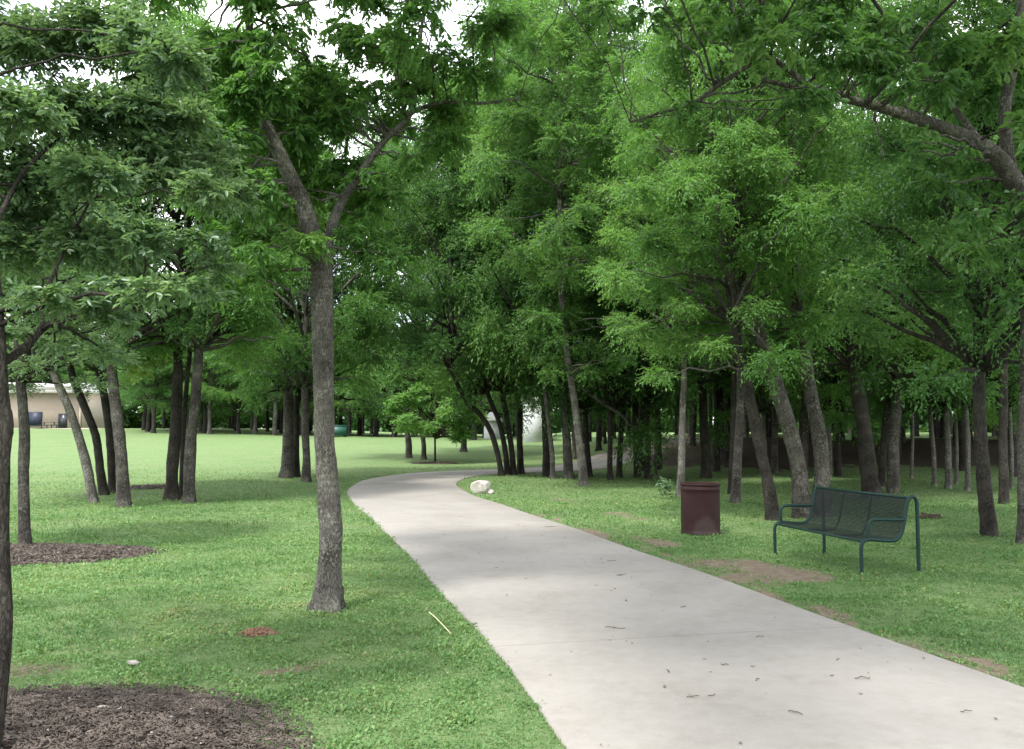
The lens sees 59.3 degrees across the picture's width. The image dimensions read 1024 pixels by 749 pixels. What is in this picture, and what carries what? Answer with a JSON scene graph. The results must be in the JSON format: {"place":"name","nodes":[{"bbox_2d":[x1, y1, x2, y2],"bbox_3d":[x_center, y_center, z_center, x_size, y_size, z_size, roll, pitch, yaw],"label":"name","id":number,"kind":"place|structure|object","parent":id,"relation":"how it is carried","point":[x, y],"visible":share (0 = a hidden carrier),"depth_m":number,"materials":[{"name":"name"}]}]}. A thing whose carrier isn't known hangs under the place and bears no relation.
{"place":"outdoors","nodes":[
{"label":"outdoors","id":0,"kind":"place"},
{"bbox_2d":[0,0,1001,418],"label":"sky","id":1,"kind":"structure","parent":0,"point":[323,14],"materials":[{"name":"white"}]},
{"bbox_2d":[9,428,1023,748],"bbox_3d":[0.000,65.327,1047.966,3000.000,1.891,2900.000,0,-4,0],"label":"ground","id":2,"kind":"structure","parent":0,"point":[259,452],"depth_m":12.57,"materials":[{"name":"green plant"}]},
{"bbox_2d":[9,383,108,427],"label":"tan building","id":3,"kind":"structure","parent":2,"relation":"on","point":[47,406],"depth_m":115.95,"materials":[{"name":"paint"}]},
{"bbox_2d":[58,414,67,427],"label":"door","id":4,"kind":"structure","parent":3,"relation":"in","point":[62,418],"depth_m":115.81,"materials":[{"name":"grey metal"}]},
{"bbox_2d":[30,361,89,381],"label":"tree","id":5,"kind":"object","parent":2,"relation":"on","point":[64,376],"visible":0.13,"depth_m":129.27,"materials":[{"name":"green plant"}]},
{"bbox_2d":[4,200,148,502],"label":"tree","id":6,"kind":"object","parent":2,"relation":"on","point":[88,474],"visible":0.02,"depth_m":20.06,"materials":[{"name":"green plant"}]},
{"bbox_2d":[2,133,150,494],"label":"tree","id":7,"kind":"object","parent":2,"relation":"on","point":[102,485],"depth_m":22.37,"materials":[{"name":"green plant"}]},
{"bbox_2d":[10,542,164,566],"bbox_3d":[-6.168,2.277,11.508,3.337,0.155,2.385,0,-4,0],"label":"mulch bed","id":8,"kind":"object","parent":2,"relation":"on","point":[39,552],"visible":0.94,"depth_m":11.33,"materials":[{"name":"brown wood"}]},
{"bbox_2d":[0,138,160,544],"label":"young tree","id":9,"kind":"object","parent":8,"relation":"on","point":[24,370],"visible":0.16,"depth_m":12.25,"materials":[{"name":"green plant"}]},
{"bbox_2d":[8,209,172,492],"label":"tree","id":10,"kind":"object","parent":2,"relation":"on","point":[111,466],"visible":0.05,"depth_m":23.05,"materials":[{"name":"green plant"}]},
{"bbox_2d":[5,76,238,507],"bbox_3d":[-8.546,-1.740,19.192,5.100,9.332,4.721,0,-4,0],"label":"tree","id":11,"kind":"object","parent":2,"relation":"on","point":[123,495],"visible":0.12,"depth_m":18.98,"materials":[{"name":"green plant"}]},
{"bbox_2d":[0,0,264,747],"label":"foreground tree","id":12,"kind":"object","parent":2,"relation":"on","point":[147,109],"visible":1,"depth_m":4.91,"materials":[{"name":"green plant"}]},
{"bbox_2d":[104,339,172,429],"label":"tree","id":13,"kind":"object","parent":2,"relation":"on","point":[144,416],"visible":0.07,"depth_m":99.96,"materials":[{"name":"green plant"}]},
{"bbox_2d":[118,362,170,429],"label":"tree","id":14,"kind":"object","parent":2,"relation":"on","point":[121,377],"visible":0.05,"depth_m":97.22,"materials":[{"name":"green plant"}]},
{"bbox_2d":[118,319,172,431],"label":"tree","id":15,"kind":"object","parent":2,"relation":"on","point":[148,423],"visible":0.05,"depth_m":93.65,"materials":[{"name":"green plant"}]},
{"bbox_2d":[130,484,178,489],"bbox_3d":[-9.971,3.096,24.841,2.170,0.152,1.778,0,-4,0],"label":"mulch bed","id":16,"kind":"object","parent":2,"relation":"on","point":[147,486],"visible":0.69,"depth_m":24.44,"materials":[{"name":"brown wood"}]},
{"bbox_2d":[117,320,193,432],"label":"tree","id":17,"kind":"object","parent":2,"relation":"on","point":[154,400],"visible":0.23,"depth_m":88.42,"materials":[{"name":"green plant"}]},
{"bbox_2d":[0,680,324,748],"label":"mulch bed","id":18,"kind":"object","parent":2,"relation":"on","point":[33,715],"visible":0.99,"depth_m":4.75,"materials":[{"name":"brown wood"}]},
{"bbox_2d":[144,353,218,413],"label":"tree","id":19,"kind":"object","parent":2,"relation":"on","point":[165,388],"visible":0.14,"depth_m":89.69,"materials":[{"name":"green plant"}]},
{"bbox_2d":[96,8,291,500],"bbox_3d":[-8.005,-2.914,21.247,6.305,11.929,6.129,0,-4,0],"label":"tree","id":20,"kind":"object","parent":2,"relation":"on","point":[171,491],"visible":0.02,"depth_m":20.95,"materials":[{"name":"green plant"}]},
{"bbox_2d":[58,0,330,503],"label":"tree","id":21,"kind":"object","parent":2,"relation":"on","point":[189,470],"visible":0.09,"depth_m":20.03,"materials":[{"name":"green plant"}]},
{"bbox_2d":[104,85,292,497],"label":"tree","id":22,"kind":"object","parent":2,"relation":"on","point":[265,322],"visible":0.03,"depth_m":21.52,"materials":[{"name":"green plant"}]},
{"bbox_2d":[160,330,237,432],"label":"tree","id":23,"kind":"object","parent":2,"relation":"on","point":[204,427],"visible":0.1,"depth_m":90.92,"materials":[{"name":"green plant"}]},
{"bbox_2d":[170,352,231,430],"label":"tree","id":24,"kind":"object","parent":2,"relation":"on","point":[201,424],"depth_m":97.09,"materials":[{"name":"green plant"}]},
{"bbox_2d":[161,333,242,433],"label":"tree","id":25,"kind":"object","parent":2,"relation":"on","point":[212,388],"visible":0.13,"depth_m":88.51,"materials":[{"name":"green plant"}]},
{"bbox_2d":[201,351,278,433],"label":"tree","id":26,"kind":"object","parent":2,"relation":"on","point":[238,415],"visible":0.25,"depth_m":89.56,"materials":[{"name":"green plant"}]},
{"bbox_2d":[212,331,283,433],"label":"tree","id":27,"kind":"object","parent":2,"relation":"on","point":[254,417],"visible":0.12,"depth_m":89.38,"materials":[{"name":"green plant"}]},
{"bbox_2d":[237,627,278,636],"bbox_3d":[-1.997,2.028,7.098,0.314,0.079,0.238,0,-4,0],"label":"clay mound","id":28,"kind":"object","parent":2,"relation":"on","point":[256,631],"visible":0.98,"depth_m":7.05,"materials":[{"name":"brown soil"}]},
{"bbox_2d":[229,298,310,434],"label":"tree","id":29,"kind":"object","parent":2,"relation":"on","point":[274,429],"visible":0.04,"depth_m":88.78,"materials":[{"name":"green plant"}]},
{"bbox_2d":[174,143,412,476],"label":"tree","id":30,"kind":"object","parent":2,"relation":"on","point":[257,393],"visible":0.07,"depth_m":30.57,"materials":[{"name":"green plant"}]},
{"bbox_2d":[182,54,431,478],"bbox_3d":[-7.140,-3.854,30.552,8.897,14.926,8.276,0,-4,0],"label":"tree","id":31,"kind":"object","parent":2,"relation":"on","point":[287,468],"visible":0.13,"depth_m":29.81,"materials":[{"name":"green plant"}]},
{"bbox_2d":[205,62,416,481],"bbox_3d":[-6.577,-3.237,28.218,7.142,13.383,6.685,0,-4,0],"label":"tree","id":32,"kind":"object","parent":2,"relation":"on","point":[352,302],"visible":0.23,"depth_m":27.70,"materials":[{"name":"green plant"}]},
{"bbox_2d":[334,425,348,436],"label":"green container","id":33,"kind":"object","parent":2,"relation":"on","point":[341,430],"visible":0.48,"depth_m":87.23,"materials":[{"name":"metal"}]},
{"bbox_2d":[311,343,379,435],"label":"tree","id":34,"kind":"object","parent":2,"relation":"on","point":[348,413],"visible":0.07,"depth_m":90.41,"materials":[{"name":"green plant"}]},
{"bbox_2d":[334,335,386,434],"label":"tree","id":35,"kind":"object","parent":2,"relation":"on","point":[359,427],"visible":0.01,"depth_m":100.14,"materials":[{"name":"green plant"}]},
{"bbox_2d":[108,0,616,613],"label":"shade tree","id":36,"kind":"object","parent":2,"relation":"on","point":[258,104],"visible":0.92,"depth_m":8.26,"materials":[{"name":"green plant"}]},
{"bbox_2d":[334,349,394,435],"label":"tree","id":37,"kind":"object","parent":2,"relation":"on","point":[376,429],"visible":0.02,"depth_m":94.00,"materials":[{"name":"green plant"}]},
{"bbox_2d":[357,352,415,436],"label":"tree","id":38,"kind":"object","parent":2,"relation":"on","point":[393,434],"visible":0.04,"depth_m":91.24,"materials":[{"name":"green plant"}]},
{"bbox_2d":[334,125,492,457],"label":"tree","id":39,"kind":"object","parent":2,"relation":"on","point":[408,450],"visible":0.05,"depth_m":46.33,"materials":[{"name":"green plant"}]},
{"bbox_2d":[339,138,493,459],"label":"tree","id":40,"kind":"object","parent":2,"relation":"on","point":[393,368],"visible":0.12,"depth_m":44.43,"materials":[{"name":"green plant"}]},
{"bbox_2d":[380,363,492,461],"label":"sapling","id":41,"kind":"object","parent":2,"relation":"on","point":[426,424],"visible":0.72,"depth_m":42.47,"materials":[{"name":"green plant"}]},
{"bbox_2d":[384,124,505,475],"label":"tree","id":42,"kind":"object","parent":2,"relation":"on","point":[443,348],"visible":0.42,"depth_m":30.43,"materials":[{"name":"green plant"}]},
{"bbox_2d":[392,206,534,451],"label":"tree","id":43,"kind":"object","parent":2,"relation":"on","point":[463,447],"visible":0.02,"depth_m":56.47,"materials":[{"name":"green plant"}]},
{"bbox_2d":[382,83,547,474],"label":"tree","id":44,"kind":"object","parent":2,"relation":"on","point":[470,326],"visible":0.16,"depth_m":31.19,"materials":[{"name":"green plant"}]},
{"bbox_2d":[413,315,523,439],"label":"tree","id":45,"kind":"object","parent":2,"relation":"on","point":[474,425],"depth_m":79.92,"materials":[{"name":"green plant"}]},
{"bbox_2d":[470,480,490,493],"bbox_3d":[-0.772,2.870,22.820,0.466,0.394,0.447,-2,-4,32],"label":"limestone rock","id":46,"kind":"object","parent":2,"relation":"on","point":[480,486],"visible":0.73,"depth_m":22.66,"materials":[{"name":"beige stone"}]},
{"bbox_2d":[381,62,589,474],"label":"tree","id":47,"kind":"object","parent":2,"relation":"on","point":[469,394],"visible":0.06,"depth_m":31.25,"materials":[{"name":"green plant"}]},
{"bbox_2d":[476,391,508,437],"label":"tree","id":48,"kind":"object","parent":2,"relation":"on","point":[497,405],"visible":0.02,"depth_m":89.77,"materials":[{"name":"green plant"}]},
{"bbox_2d":[484,412,502,438],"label":"white shed","id":49,"kind":"structure","parent":2,"relation":"on","point":[493,424],"depth_m":83.82,"materials":[{"name":"white paint"}]},
{"bbox_2d":[411,1,578,473],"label":"tree","id":50,"kind":"object","parent":2,"relation":"on","point":[520,460],"visible":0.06,"depth_m":31.97,"materials":[{"name":"green plant"}]},
{"bbox_2d":[8,342,994,433],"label":"wood","id":51,"kind":"object","parent":2,"relation":"on","point":[133,419],"visible":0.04,"depth_m":149.93,"materials":[{"name":"green plant"}]},
{"bbox_2d":[445,64,608,476],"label":"tree","id":52,"kind":"object","parent":2,"relation":"on","point":[546,453],"visible":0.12,"depth_m":30.19,"materials":[{"name":"green plant"}]},
{"bbox_2d":[521,397,541,441],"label":"white building","id":53,"kind":"structure","parent":2,"relation":"on","point":[535,434],"depth_m":73.87,"materials":[{"name":"white paint"}]},
{"bbox_2d":[465,66,626,478],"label":"tree","id":54,"kind":"object","parent":2,"relation":"on","point":[502,283],"visible":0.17,"depth_m":28.16,"materials":[{"name":"green plant"}]},
{"bbox_2d":[453,0,662,485],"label":"tall ash tree","id":55,"kind":"object","parent":2,"relation":"on","point":[573,178],"visible":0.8,"depth_m":23.98,"materials":[{"name":"green plant"}]},
{"bbox_2d":[436,0,687,480],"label":"tree","id":56,"kind":"object","parent":2,"relation":"on","point":[568,472],"visible":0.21,"depth_m":28.55,"materials":[{"name":"green plant"}]},
{"bbox_2d":[523,388,600,459],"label":"tree","id":57,"kind":"object","parent":2,"relation":"on","point":[574,456],"visible":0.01,"depth_m":44.46,"materials":[{"name":"green plant"}]},
{"bbox_2d":[492,148,669,476],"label":"tree","id":58,"kind":"object","parent":2,"relation":"on","point":[586,404],"visible":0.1,"depth_m":29.57,"materials":[{"name":"green plant"}]},
{"bbox_2d":[594,415,601,451],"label":"tree","id":59,"kind":"object","parent":2,"relation":"on","point":[598,440],"depth_m":47.81,"materials":[{"name":"brown plant"}]},
{"bbox_2d":[518,130,700,477],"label":"tree","id":60,"kind":"object","parent":2,"relation":"on","point":[619,473],"visible":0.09,"depth_m":29.27,"materials":[{"name":"green plant"}]},
{"bbox_2d":[505,71,715,479],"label":"tree","id":61,"kind":"object","parent":2,"relation":"on","point":[612,379],"visible":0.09,"depth_m":28.03,"materials":[{"name":"green plant"}]},
{"bbox_2d":[571,128,707,477],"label":"tree","id":62,"kind":"object","parent":2,"relation":"on","point":[634,423],"visible":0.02,"depth_m":30.05,"materials":[{"name":"green plant"}]},
{"bbox_2d":[566,137,724,478],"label":"tree","id":63,"kind":"object","parent":2,"relation":"on","point":[644,397],"visible":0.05,"depth_m":28.66,"materials":[{"name":"green plant"}]},
{"bbox_2d":[602,96,722,470],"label":"tree","id":64,"kind":"object","parent":2,"relation":"on","point":[640,414],"depth_m":34.14,"materials":[{"name":"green plant"}]},
{"bbox_2d":[654,476,673,495],"bbox_3d":[3.723,2.733,22.056,0.524,0.484,0.820,0,-4,0],"label":"seedling","id":65,"kind":"object","parent":2,"relation":"on","point":[664,483],"visible":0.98,"depth_m":21.95,"materials":[{"name":"green plant"}]},
{"bbox_2d":[606,194,729,476],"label":"tree","id":66,"kind":"object","parent":2,"relation":"on","point":[655,462],"visible":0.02,"depth_m":30.62,"materials":[{"name":"green plant"}]},
{"bbox_2d":[578,84,765,496],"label":"tree","id":67,"kind":"object","parent":2,"relation":"on","point":[614,233],"visible":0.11,"depth_m":21.34,"materials":[{"name":"green plant"}]},
{"bbox_2d":[643,61,722,469],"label":"tree","id":68,"kind":"object","parent":2,"relation":"on","point":[659,467],"depth_m":36.05,"materials":[{"name":"brown plant"}]},
{"bbox_2d":[652,372,720,461],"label":"tree","id":69,"kind":"object","parent":2,"relation":"on","point":[707,390],"visible":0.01,"depth_m":39.55,"materials":[{"name":"green plant"}]},
{"bbox_2d":[689,373,710,445],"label":"tree","id":70,"kind":"object","parent":2,"relation":"on","point":[693,432],"depth_m":44.65,"materials":[{"name":"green plant"}]},
{"bbox_2d":[680,482,720,535],"bbox_3d":[2.934,2.091,14.020,0.620,0.800,0.620,0,-4,0],"label":"litter bin","id":71,"kind":"object","parent":2,"relation":"on","point":[700,507],"visible":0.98,"depth_m":13.77,"materials":[{"name":"red metal"}]},
{"bbox_2d":[681,130,730,467],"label":"tree","id":72,"kind":"object","parent":2,"relation":"on","point":[726,452],"depth_m":36.88,"materials":[{"name":"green plant"}]},
{"bbox_2d":[591,10,826,478],"bbox_3d":[6.375,-4.481,30.294,8.209,16.376,8.512,1,-4,-12],"label":"tree","id":73,"kind":"object","parent":2,"relation":"on","point":[706,471],"visible":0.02,"depth_m":29.92,"materials":[{"name":"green plant"}]},
{"bbox_2d":[706,372,729,440],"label":"tree","id":74,"kind":"object","parent":2,"relation":"on","point":[711,407],"depth_m":51.54,"materials":[{"name":"green plant"}]},
{"bbox_2d":[719,373,723,457],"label":"tree","id":75,"kind":"object","parent":2,"relation":"on","point":[722,410],"depth_m":40.06,"materials":[{"name":"brown plant"}]},
{"bbox_2d":[706,331,749,471],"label":"tree","id":76,"kind":"object","parent":2,"relation":"on","point":[716,458],"depth_m":35.08,"materials":[{"name":"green plant"}]},
{"bbox_2d":[593,0,871,520],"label":"tree","id":77,"kind":"object","parent":2,"relation":"on","point":[736,291],"visible":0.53,"depth_m":16.26,"materials":[{"name":"green plant"}]},
{"bbox_2d":[654,144,815,493],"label":"tree","id":78,"kind":"object","parent":2,"relation":"on","point":[734,396],"visible":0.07,"depth_m":22.07,"materials":[{"name":"green plant"}]},
{"bbox_2d":[578,0,906,518],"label":"twin trunk tree","id":79,"kind":"object","parent":2,"relation":"on","point":[637,187],"visible":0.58,"depth_m":16.55,"materials":[{"name":"green plant"}]},
{"bbox_2d":[635,10,850,503],"bbox_3d":[5.010,-2.671,19.897,4.792,11.187,4.869,0,-4,0],"label":"tree","id":80,"kind":"object","parent":2,"relation":"on","point":[735,496],"visible":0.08,"depth_m":19.42,"materials":[{"name":"plant"}]},
{"bbox_2d":[706,111,824,473],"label":"tree","id":81,"kind":"object","parent":2,"relation":"on","point":[774,460],"visible":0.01,"depth_m":33.75,"materials":[{"name":"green plant"}]},
{"bbox_2d":[689,248,842,455],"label":"tree","id":82,"kind":"object","parent":2,"relation":"on","point":[763,407],"visible":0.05,"depth_m":31.49,"materials":[{"name":"green plant"}]},
{"bbox_2d":[564,0,1023,314],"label":"overhanging tree","id":83,"kind":"object","parent":2,"relation":"on","point":[872,54],"visible":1,"depth_m":7.97,"materials":[{"name":"green plant"}]},
{"bbox_2d":[722,124,879,478],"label":"tree","id":84,"kind":"object","parent":2,"relation":"on","point":[805,439],"visible":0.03,"depth_m":29.05,"materials":[{"name":"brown plant"}]},
{"bbox_2d":[751,102,874,476],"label":"tree","id":85,"kind":"object","parent":2,"relation":"on","point":[837,461],"visible":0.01,"depth_m":31.09,"materials":[{"name":"brown plant"}]},
{"bbox_2d":[751,273,890,477],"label":"tree","id":86,"kind":"object","parent":2,"relation":"on","point":[828,377],"visible":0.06,"depth_m":29.83,"materials":[{"name":"green plant"}]},
{"bbox_2d":[748,281,902,453],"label":"tree","id":87,"kind":"object","parent":2,"relation":"on","point":[876,436],"visible":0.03,"depth_m":32.38,"materials":[{"name":"green plant"}]},
{"bbox_2d":[773,485,920,573],"bbox_3d":[3.921,1.841,10.741,0.743,0.931,1.924,1,-4,-12],"label":"park bench","id":88,"kind":"object","parent":2,"relation":"on","point":[866,525],"visible":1,"depth_m":10.62,"materials":[{"name":"green metal"}]},
{"bbox_2d":[756,51,991,497],"bbox_3d":[8.342,-2.437,22.445,6.009,11.183,5.429,0,-4,0],"label":"tree","id":89,"kind":"object","parent":2,"relation":"on","point":[856,361],"visible":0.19,"depth_m":21.70,"materials":[{"name":"green plant"}]},
{"bbox_2d":[813,155,941,486],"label":"tree","id":90,"kind":"object","parent":2,"relation":"on","point":[883,456],"visible":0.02,"depth_m":25.10,"materials":[{"name":"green plant"}]},
{"bbox_2d":[848,379,943,477],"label":"tree","id":91,"kind":"object","parent":2,"relation":"on","point":[912,449],"visible":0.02,"depth_m":30.18,"materials":[{"name":"green plant"}]},
{"bbox_2d":[785,96,1018,493],"bbox_3d":[9.954,-2.369,23.315,6.341,11.099,6.442,0,-4,0],"label":"tree","id":92,"kind":"object","parent":2,"relation":"on","point":[893,479],"visible":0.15,"depth_m":23.07,"materials":[{"name":"green plant"}]},
{"bbox_2d":[799,0,1023,536],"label":"tree","id":93,"kind":"object","parent":2,"relation":"on","point":[977,359],"visible":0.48,"depth_m":13.63,"materials":[{"name":"green plant"}]},
{"bbox_2d":[914,411,919,436],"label":"tree","id":94,"kind":"object","parent":2,"relation":"on","point":[916,430],"depth_m":82.97,"materials":[{"name":"brown plant"}]},
{"bbox_2d":[818,235,1018,485],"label":"tree","id":95,"kind":"object","parent":2,"relation":"on","point":[933,447],"visible":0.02,"depth_m":25.79,"materials":[{"name":"green plant"}]},
{"bbox_2d":[896,114,964,470],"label":"tree","id":96,"kind":"object","parent":2,"relation":"on","point":[961,435],"depth_m":35.54,"materials":[{"name":"brown plant"}]},
{"bbox_2d":[919,512,942,518],"bbox_3d":[7.544,2.560,16.232,0.474,0.162,0.139,0,-4,6],"label":"fallen log","id":97,"kind":"object","parent":2,"relation":"on","point":[927,515],"visible":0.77,"depth_m":16.19,"materials":[{"name":"brown wood"}]},
{"bbox_2d":[844,194,1019,488],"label":"tree","id":98,"kind":"object","parent":2,"relation":"on","point":[948,465],"visible":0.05,"depth_m":24.51,"materials":[{"name":"green plant"}]},
{"bbox_2d":[859,134,1019,490],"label":"tree","id":99,"kind":"object","parent":2,"relation":"on","point":[967,483],"visible":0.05,"depth_m":23.49,"materials":[{"name":"green plant"}]},
{"bbox_2d":[866,351,1017,483],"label":"tree","id":100,"kind":"object","parent":2,"relation":"on","point":[956,476],"visible":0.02,"depth_m":27.33,"materials":[{"name":"brown plant"}]},
{"bbox_2d":[940,409,944,437],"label":"tree","id":101,"kind":"object","parent":2,"relation":"on","point":[942,433],"visible":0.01,"depth_m":55.38,"materials":[{"name":"brown plant"}]},
{"bbox_2d":[872,0,1023,543],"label":"tree","id":102,"kind":"object","parent":2,"relation":"on","point":[978,296],"visible":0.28,"depth_m":12.93,"materials":[{"name":"green plant"}]},
{"bbox_2d":[893,102,1022,503],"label":"tree","id":103,"kind":"object","parent":2,"relation":"on","point":[1003,491],"visible":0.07,"depth_m":19.59,"materials":[{"name":"green plant"}]},
{"bbox_2d":[908,189,1019,488],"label":"tree","id":104,"kind":"object","parent":2,"relation":"on","point":[1012,406],"visible":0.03,"depth_m":24.48,"materials":[{"name":"green plant"}]},
{"bbox_2d":[985,372,1018,476],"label":"tree","id":105,"kind":"object","parent":2,"relation":"on","point":[1015,452],"depth_m":30.84,"materials":[{"name":"brown plant"}]},
{"bbox_2d":[347,436,1023,748],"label":"path","id":106,"kind":"structure","parent":0,"point":[596,688],"depth_m":6.43,"materials":[{"name":"concrete"}]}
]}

